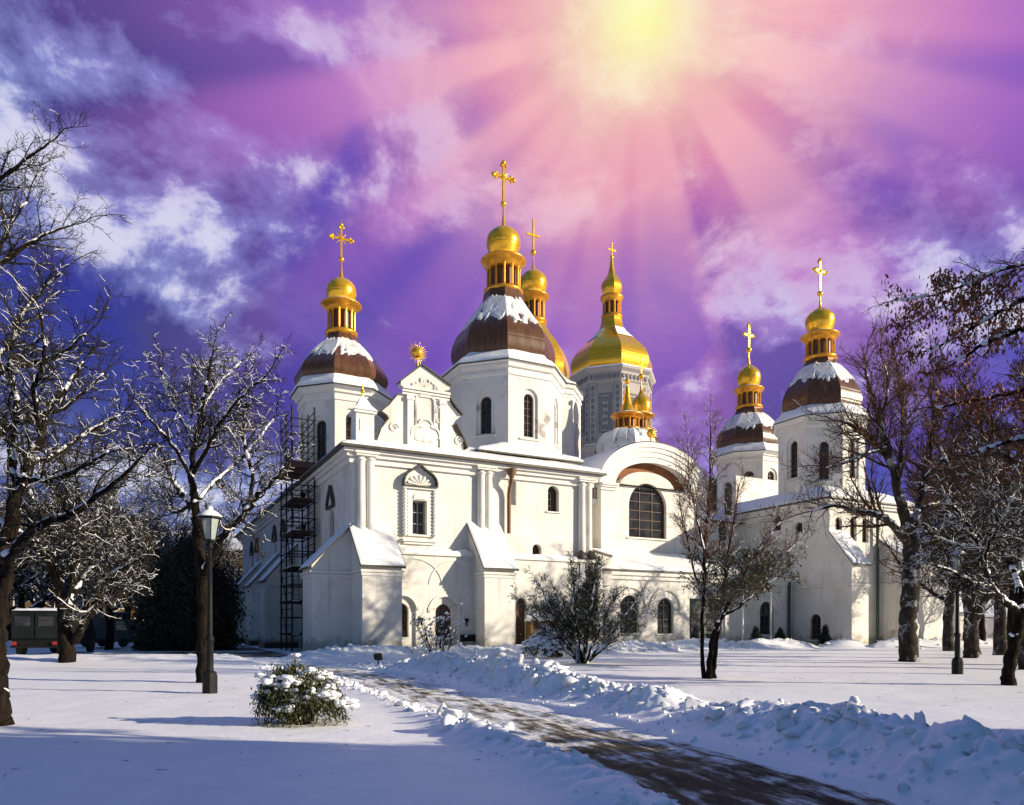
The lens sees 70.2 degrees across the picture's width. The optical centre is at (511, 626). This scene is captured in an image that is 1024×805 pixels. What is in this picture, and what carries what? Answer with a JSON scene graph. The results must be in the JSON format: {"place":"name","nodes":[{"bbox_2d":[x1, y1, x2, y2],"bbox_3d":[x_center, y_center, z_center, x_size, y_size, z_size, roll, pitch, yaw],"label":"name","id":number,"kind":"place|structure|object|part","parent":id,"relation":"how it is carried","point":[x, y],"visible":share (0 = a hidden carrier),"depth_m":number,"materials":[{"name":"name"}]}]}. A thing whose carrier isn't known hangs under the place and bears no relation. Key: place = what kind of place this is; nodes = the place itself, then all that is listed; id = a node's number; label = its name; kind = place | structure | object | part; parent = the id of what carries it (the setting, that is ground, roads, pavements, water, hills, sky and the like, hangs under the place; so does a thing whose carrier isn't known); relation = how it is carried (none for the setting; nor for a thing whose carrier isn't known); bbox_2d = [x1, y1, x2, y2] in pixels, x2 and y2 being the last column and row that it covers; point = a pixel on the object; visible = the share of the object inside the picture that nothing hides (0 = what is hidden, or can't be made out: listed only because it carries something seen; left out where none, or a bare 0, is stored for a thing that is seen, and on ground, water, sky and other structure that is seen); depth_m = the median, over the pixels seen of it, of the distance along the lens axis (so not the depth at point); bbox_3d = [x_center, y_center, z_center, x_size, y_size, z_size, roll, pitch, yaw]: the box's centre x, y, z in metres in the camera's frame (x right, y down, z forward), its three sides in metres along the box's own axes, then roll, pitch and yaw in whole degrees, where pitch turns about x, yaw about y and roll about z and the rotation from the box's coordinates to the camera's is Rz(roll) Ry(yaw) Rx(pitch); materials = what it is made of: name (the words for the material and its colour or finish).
{"place":"outdoors","nodes":[
{"label":"outdoors","id":0,"kind":"place"},
{"bbox_2d":[92,644,289,656],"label":"road","id":1,"kind":"structure","parent":0,"point":[247,651],"depth_m":41.87,"materials":[{"name":"grey asphalt"}]},
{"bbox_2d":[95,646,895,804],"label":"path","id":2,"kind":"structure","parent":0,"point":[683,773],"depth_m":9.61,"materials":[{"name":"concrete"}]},
{"bbox_2d":[0,638,1023,804],"bbox_3d":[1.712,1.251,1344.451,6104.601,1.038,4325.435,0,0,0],"label":"ground","id":3,"kind":"structure","parent":0,"point":[390,754],"depth_m":10.86,"materials":[{"name":"white snow"}]},
{"bbox_2d":[0,494,29,598],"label":"bare tree","id":4,"kind":"object","parent":3,"relation":"on","point":[19,555],"visible":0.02,"depth_m":57.77,"materials":[{"name":"brown plant"}]},
{"bbox_2d":[6,547,52,639],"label":"bare tree","id":5,"kind":"object","parent":3,"relation":"on","point":[8,625],"visible":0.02,"depth_m":80.03,"materials":[{"name":"brown plant"}]},
{"bbox_2d":[12,499,69,607],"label":"bare tree","id":6,"kind":"object","parent":3,"relation":"on","point":[48,606],"visible":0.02,"depth_m":99.46,"materials":[{"name":"brown plant"}]},
{"bbox_2d":[0,490,86,650],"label":"bare tree","id":7,"kind":"object","parent":3,"relation":"on","point":[19,585],"visible":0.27,"depth_m":48.13,"materials":[{"name":"plant"}]},
{"bbox_2d":[13,511,92,607],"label":"bare tree","id":8,"kind":"object","parent":3,"relation":"on","point":[32,601],"visible":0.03,"depth_m":67.76,"materials":[{"name":"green plant"}]},
{"bbox_2d":[10,608,97,654],"bbox_3d":[-26.050,0.297,41.767,2.300,2.607,7.020,0,0,-14],"label":"parked truck","id":9,"kind":"object","parent":3,"relation":"on","point":[33,627],"visible":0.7,"depth_m":38.52,"materials":[{"name":"grey paint"}]},
{"bbox_3d":[-25.749,-0.025,38.300,1.000,1.350,0.070,0,0,-14],"label":"rear door","id":10,"kind":"part","parent":9,"relation":"part of","materials":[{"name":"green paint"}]},
{"bbox_3d":[-24.690,-0.025,38.567,1.000,1.350,0.070,0,0,-14],"label":"rear door","id":11,"kind":"part","parent":9,"relation":"part of","materials":[{"name":"green paint"}]},
{"bbox_2d":[5,482,117,607],"bbox_3d":[-38.499,-5.367,62.201,9.525,14.473,9.898,0,0,27],"label":"bare tree","id":12,"kind":"object","parent":3,"relation":"on","point":[33,582],"visible":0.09,"depth_m":61.80,"materials":[{"name":"brown plant"}]},
{"bbox_2d":[39,565,90,610],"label":"bare tree","id":13,"kind":"object","parent":3,"relation":"on","point":[79,606],"visible":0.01,"depth_m":87.76,"materials":[{"name":"brown plant"}]},
{"bbox_2d":[0,101,145,473],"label":"tall tree","id":14,"kind":"object","parent":3,"relation":"on","point":[13,252],"visible":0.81,"depth_m":14.61,"materials":[{"name":"brown plant"}]},
{"bbox_2d":[10,566,136,618],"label":"ochre house","id":15,"kind":"structure","parent":3,"relation":"on","point":[27,605],"depth_m":112.37,"materials":[{"name":"paint"}]},
{"bbox_2d":[74,594,82,608],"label":"window","id":16,"kind":"structure","parent":15,"relation":"in","point":[80,604],"depth_m":112.38,"materials":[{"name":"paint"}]},
{"bbox_2d":[0,437,168,662],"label":"fruit tree","id":17,"kind":"object","parent":3,"relation":"on","point":[67,638],"visible":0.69,"depth_m":30.11,"materials":[{"name":"brown plant"}]},
{"bbox_2d":[0,266,181,725],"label":"fruit tree","id":18,"kind":"object","parent":3,"relation":"on","point":[12,545],"visible":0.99,"depth_m":11.78,"materials":[{"name":"brown plant"}]},
{"bbox_2d":[81,611,141,646],"bbox_3d":[-30.726,0.240,55.991,4.730,2.720,2.000,0,0,8],"label":"parked van","id":19,"kind":"object","parent":3,"relation":"on","point":[122,631],"visible":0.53,"depth_m":55.00,"materials":[{"name":"black paint"}]},
{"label":"side window","id":20,"kind":"part","parent":19,"relation":"part of","materials":[{"name":"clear glass"}]},
{"bbox_2d":[64,513,162,610],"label":"bare tree","id":21,"kind":"object","parent":3,"relation":"on","point":[100,609],"depth_m":77.24,"materials":[{"name":"brown plant"}]},
{"bbox_2d":[49,469,178,649],"bbox_3d":[-28.608,-4.458,52.061,8.607,12.585,8.283,0,0,0],"label":"bare tree","id":22,"kind":"object","parent":3,"relation":"on","point":[109,643],"visible":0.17,"depth_m":52.22,"materials":[{"name":"brown plant"}]},
{"bbox_2d":[84,496,173,618],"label":"bare tree","id":23,"kind":"object","parent":3,"relation":"on","point":[126,608],"visible":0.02,"depth_m":71.58,"materials":[{"name":"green plant"}]},
{"bbox_2d":[95,494,225,597],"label":"bare tree","id":24,"kind":"object","parent":3,"relation":"on","point":[184,531],"visible":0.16,"depth_m":57.10,"materials":[{"name":"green plant"}]},
{"bbox_2d":[120,492,228,583],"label":"bare tree","id":25,"kind":"object","parent":3,"relation":"on","point":[183,518],"visible":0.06,"depth_m":63.79,"materials":[{"name":"plant"}]},
{"bbox_2d":[120,537,252,650],"bbox_3d":[-20.762,-1.332,46.971,7.999,8.900,7.659,0,0,0],"label":"yew tree","id":26,"kind":"object","parent":3,"relation":"on","point":[167,610],"visible":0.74,"depth_m":45.25,"materials":[{"name":"green plant"}]},
{"bbox_2d":[149,531,242,576],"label":"bare tree","id":27,"kind":"object","parent":3,"relation":"on","point":[228,562],"visible":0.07,"depth_m":76.20,"materials":[{"name":"plant"}]},
{"bbox_2d":[83,312,318,682],"bbox_3d":[-9.084,-3.596,20.605,7.944,10.792,5.653,0,0,0],"label":"fruit tree","id":28,"kind":"object","parent":3,"relation":"on","point":[192,499],"visible":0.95,"depth_m":20.41,"materials":[{"name":"brown plant"}]},
{"bbox_2d":[197,506,222,693],"bbox_3d":[-7.261,-0.586,17.497,0.600,4.600,0.556,0,0,0],"label":"street lamp","id":29,"kind":"object","parent":3,"relation":"on","point":[210,518],"visible":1,"depth_m":17.43,"materials":[{"name":"black metal"}]},
{"bbox_2d":[202,535,241,583],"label":"bare tree","id":30,"kind":"object","parent":3,"relation":"on","point":[231,554],"visible":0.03,"depth_m":96.21,"materials":[{"name":"plant"}]},
{"bbox_2d":[218,547,241,583],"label":"bare tree","id":31,"kind":"object","parent":3,"relation":"on","point":[235,576],"visible":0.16,"depth_m":84.13,"materials":[{"name":"plant"}]},
{"bbox_2d":[218,533,241,622],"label":"tree","id":32,"kind":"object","parent":3,"relation":"on","point":[237,547],"depth_m":118.32,"materials":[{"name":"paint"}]},
{"bbox_2d":[277,404,316,651],"bbox_3d":[-14.213,-6.100,47.867,1.910,15.800,4.860,0,0,-28],"label":"scaffold","id":33,"kind":"object","parent":3,"relation":"on","point":[299,470],"visible":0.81,"depth_m":47.57,"materials":[{"name":"metal"}]},
{"bbox_2d":[249,653,359,728],"bbox_3d":[-3.429,1.068,12.060,1.797,1.242,1.390,0,0,0],"label":"snowy bush","id":34,"kind":"object","parent":3,"relation":"on","point":[292,695],"visible":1,"depth_m":11.79,"materials":[{"name":"green plant"}]},
{"bbox_2d":[374,653,381,664],"bbox_3d":[-5.601,1.426,30.364,0.332,0.596,0.270,0,0,-29],"label":"floodlight","id":35,"kind":"object","parent":3,"relation":"on","point":[377,656],"visible":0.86,"depth_m":30.29,"materials":[{"name":"black metal"}]},
{"bbox_2d":[410,603,466,652],"bbox_3d":[-3.647,0.237,36.407,2.826,2.766,2.178,0,0,0],"label":"dry shrub","id":36,"kind":"object","parent":3,"relation":"on","point":[442,631],"visible":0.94,"depth_m":36.21,"materials":[{"name":"plant"}]},
{"bbox_2d":[519,625,582,658],"bbox_3d":[2.106,0.773,37.475,3.532,1.791,2.380,0,0,0],"label":"snowy bush","id":37,"kind":"object","parent":3,"relation":"on","point":[535,643],"visible":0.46,"depth_m":36.80,"materials":[{"name":"white snow"}]},
{"bbox_2d":[507,550,662,663],"bbox_3d":[3.051,-0.835,31.061,5.429,5.049,4.400,0,0,-31],"label":"leafy shrub","id":38,"kind":"object","parent":3,"relation":"on","point":[587,620],"visible":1,"depth_m":30.64,"materials":[{"name":"green plant"}]},
{"bbox_2d":[233,160,955,651],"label":"cathedral","id":39,"kind":"structure","parent":3,"relation":"on","point":[471,482],"depth_m":50.89,"materials":[{"name":"paint"}]},
{"bbox_2d":[402,604,406,636],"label":"window","id":40,"kind":"structure","parent":39,"relation":"in","point":[404,610],"depth_m":41.09,"materials":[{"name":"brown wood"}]},
{"bbox_2d":[413,501,424,534],"bbox_3d":[-5.477,-6.225,42.071,0.861,1.941,0.110,0,0,-28],"label":"window","id":41,"kind":"structure","parent":39,"relation":"in","point":[418,507],"depth_m":42.15,"materials":[{"name":"grey glass"}]},
{"bbox_2d":[435,604,449,636],"bbox_3d":[-4.061,-0.318,42.142,1.006,1.888,0.110,0,0,-28],"label":"window","id":42,"kind":"structure","parent":39,"relation":"in","point":[439,609],"depth_m":42.14,"materials":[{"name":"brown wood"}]},
{"bbox_2d":[516,598,524,643],"bbox_3d":[0.437,-0.017,44.327,0.771,3.334,0.170,0,0,-27],"label":"door","id":43,"kind":"structure","parent":39,"relation":"in","point":[520,626],"depth_m":44.35,"materials":[{"name":"brown wood"}]},
{"bbox_2d":[532,545,538,553],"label":"window","id":44,"kind":"structure","parent":39,"relation":"in","point":[535,550],"depth_m":45.82,"materials":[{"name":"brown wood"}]},
{"bbox_2d":[548,487,555,511],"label":"window","id":45,"kind":"structure","parent":39,"relation":"in","point":[551,491],"depth_m":46.36,"materials":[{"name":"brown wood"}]},
{"bbox_2d":[620,596,636,632],"bbox_3d":[8.474,-0.874,53.527,1.671,2.726,0.110,0,0,-28],"label":"window","id":46,"kind":"structure","parent":39,"relation":"in","point":[624,601],"depth_m":53.54,"materials":[{"name":"black glass"}]},
{"bbox_2d":[629,484,663,538],"bbox_3d":[11.167,-9.594,60.940,3.885,4.528,0.110,0,0,-27],"label":"window","id":47,"kind":"structure","parent":39,"relation":"in","point":[646,505],"depth_m":61.04,"materials":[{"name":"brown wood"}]},
{"bbox_2d":[657,598,670,633],"bbox_3d":[11.418,-0.771,55.059,1.525,2.677,0.110,0,0,-28],"label":"window","id":48,"kind":"structure","parent":39,"relation":"in","point":[663,621],"depth_m":55.13,"materials":[{"name":"grey glass"}]},
{"bbox_2d":[689,599,717,638],"bbox_3d":[14.898,-0.227,56.968,3.260,3.753,0.100,0,0,-27],"label":"door","id":49,"kind":"structure","parent":39,"relation":"in","point":[694,617],"depth_m":56.72,"materials":[{"name":"grey paint"}]},
{"bbox_2d":[709,478,716,511],"bbox_3d":[17.749,-11.631,64.426,0.950,3.021,0.040,0,0,-28],"label":"window","id":50,"kind":"structure","parent":39,"relation":"in","point":[714,492],"depth_m":64.50,"materials":[{"name":"black glass"}]},
{"bbox_2d":[719,523,725,545],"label":"window","id":51,"kind":"structure","parent":39,"relation":"in","point":[722,527],"depth_m":64.95,"materials":[{"name":"black glass"}]},
{"bbox_2d":[725,483,731,514],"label":"window","id":52,"kind":"structure","parent":39,"relation":"in","point":[726,489],"depth_m":65.26,"materials":[{"name":"black glass"}]},
{"bbox_2d":[760,602,769,633],"bbox_3d":[20.744,-0.664,59.914,1.570,2.706,0.110,0,0,-28],"label":"window","id":53,"kind":"structure","parent":39,"relation":"in","point":[765,607],"depth_m":59.95,"materials":[{"name":"black glass"}]},
{"bbox_2d":[776,516,780,529],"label":"window","id":54,"kind":"structure","parent":39,"relation":"in","point":[778,516],"depth_m":62.66,"materials":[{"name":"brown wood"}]},
{"bbox_2d":[797,523,801,533],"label":"window","id":55,"kind":"structure","parent":39,"relation":"in","point":[799,528],"depth_m":60.60,"materials":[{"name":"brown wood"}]},
{"bbox_2d":[812,614,820,639],"bbox_3d":[24.781,0.069,59.002,0.110,2.051,1.030,0,0,-28],"label":"window","id":56,"kind":"structure","parent":39,"relation":"in","point":[816,621],"depth_m":59.15,"materials":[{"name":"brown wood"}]},
{"bbox_2d":[835,518,839,529],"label":"window","id":57,"kind":"structure","parent":39,"relation":"in","point":[837,523],"depth_m":58.54,"materials":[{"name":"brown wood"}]},
{"bbox_2d":[850,518,853,539],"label":"window","id":58,"kind":"structure","parent":39,"relation":"in","point":[851,528],"depth_m":59.35,"materials":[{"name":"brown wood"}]},
{"bbox_2d":[862,520,865,541],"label":"window","id":59,"kind":"structure","parent":39,"relation":"in","point":[864,531],"depth_m":60.04,"materials":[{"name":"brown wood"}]},
{"bbox_2d":[569,243,655,459],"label":"bell tower","id":60,"kind":"structure","parent":3,"relation":"on","point":[611,354],"depth_m":143.43,"materials":[{"name":"gold paint"}]},
{"bbox_2d":[254,636,1023,804],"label":"snow clods","id":61,"kind":"object","parent":3,"relation":"on","point":[851,708],"visible":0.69,"depth_m":10.78,"materials":[{"name":"white snow"}]},
{"bbox_2d":[665,392,812,678],"bbox_3d":[7.151,-2.759,22.198,5.286,9.015,4.033,0,0,0],"label":"young tree","id":62,"kind":"object","parent":3,"relation":"on","point":[757,574],"visible":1,"depth_m":22.32,"materials":[{"name":"brown plant"}]},
{"bbox_2d":[749,625,761,639],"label":"conifer","id":63,"kind":"object","parent":3,"relation":"on","point":[755,633],"visible":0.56,"depth_m":54.86,"materials":[{"name":"green plant"}]},
{"bbox_2d":[772,627,785,638],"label":"conifer","id":64,"kind":"object","parent":3,"relation":"on","point":[780,633],"visible":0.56,"depth_m":55.34,"materials":[{"name":"green plant"}]},
{"bbox_2d":[815,624,832,644],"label":"conifer","id":65,"kind":"object","parent":3,"relation":"on","point":[824,637],"visible":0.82,"depth_m":54.36,"materials":[{"name":"green plant"}]},
{"bbox_2d":[751,305,1011,661],"bbox_3d":[17.280,-6.562,33.102,14.889,17.529,9.396,0,0,0],"label":"linden tree","id":66,"kind":"object","parent":3,"relation":"on","point":[908,648],"visible":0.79,"depth_m":32.30,"materials":[{"name":"brown plant"}]},
{"bbox_2d":[867,436,1006,650],"bbox_3d":[28.412,-5.119,47.190,8.710,13.947,9.082,0,0,3],"label":"bare tree","id":67,"kind":"object","parent":3,"relation":"on","point":[948,642],"visible":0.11,"depth_m":47.03,"materials":[{"name":"brown plant"}]},
{"bbox_2d":[861,248,1023,466],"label":"tall tree","id":68,"kind":"object","parent":3,"relation":"on","point":[973,284],"visible":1,"depth_m":7.64,"materials":[{"name":"brown plant"}]},
{"bbox_2d":[891,436,1023,685],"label":"fruit tree","id":69,"kind":"object","parent":3,"relation":"on","point":[1010,537],"visible":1,"depth_m":18.64,"materials":[{"name":"brown plant"}]},
{"bbox_2d":[949,547,965,673],"bbox_3d":[14.653,-0.464,23.944,0.600,4.280,0.556,0,0,0],"label":"street lamp","id":70,"kind":"object","parent":3,"relation":"on","point":[957,664],"visible":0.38,"depth_m":23.88,"materials":[{"name":"black metal"}]},
{"bbox_2d":[959,591,963,638],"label":"side house","id":71,"kind":"structure","parent":3,"relation":"on","point":[961,614],"depth_m":84.13,"materials":[{"name":"paint"}]},
{"bbox_2d":[901,387,1022,654],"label":"bare tree","id":72,"kind":"object","parent":3,"relation":"on","point":[1000,646],"visible":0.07,"depth_m":39.79,"materials":[{"name":"brown plant"}]},
{"bbox_2d":[902,343,1023,669],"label":"bare tree","id":73,"kind":"object","parent":3,"relation":"on","point":[1008,459],"visible":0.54,"depth_m":26.97,"materials":[{"name":"brown plant"}]},
{"bbox_2d":[909,441,1017,657],"bbox_3d":[22.886,-3.512,35.749,10.494,10.997,5.659,0,0,-15],"label":"linden tree","id":74,"kind":"object","parent":3,"relation":"on","point":[970,637],"visible":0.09,"depth_m":35.29,"materials":[{"name":"brown plant"}]},
{"bbox_2d":[934,521,1008,640],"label":"bare tree","id":75,"kind":"object","parent":3,"relation":"on","point":[982,630],"depth_m":57.84,"materials":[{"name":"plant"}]},
{"bbox_2d":[931,337,1023,524],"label":"bare tree","id":76,"kind":"object","parent":3,"relation":"on","point":[1002,474],"visible":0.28,"depth_m":31.52,"materials":[{"name":"brown plant"}]},
{"bbox_2d":[985,599,1007,637],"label":"gate pavilion","id":77,"kind":"structure","parent":3,"relation":"on","point":[989,619],"depth_m":76.62,"materials":[{"name":"paint"}]},
{"bbox_2d":[982,471,1015,644],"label":"bare tree","id":78,"kind":"object","parent":3,"relation":"on","point":[1010,618],"visible":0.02,"depth_m":51.79,"materials":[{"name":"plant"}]},
{"bbox_2d":[0,0,1023,548],"label":"sky","id":79,"kind":"structure","parent":0,"point":[722,150],"materials":[{"name":"purple"}]}
]}

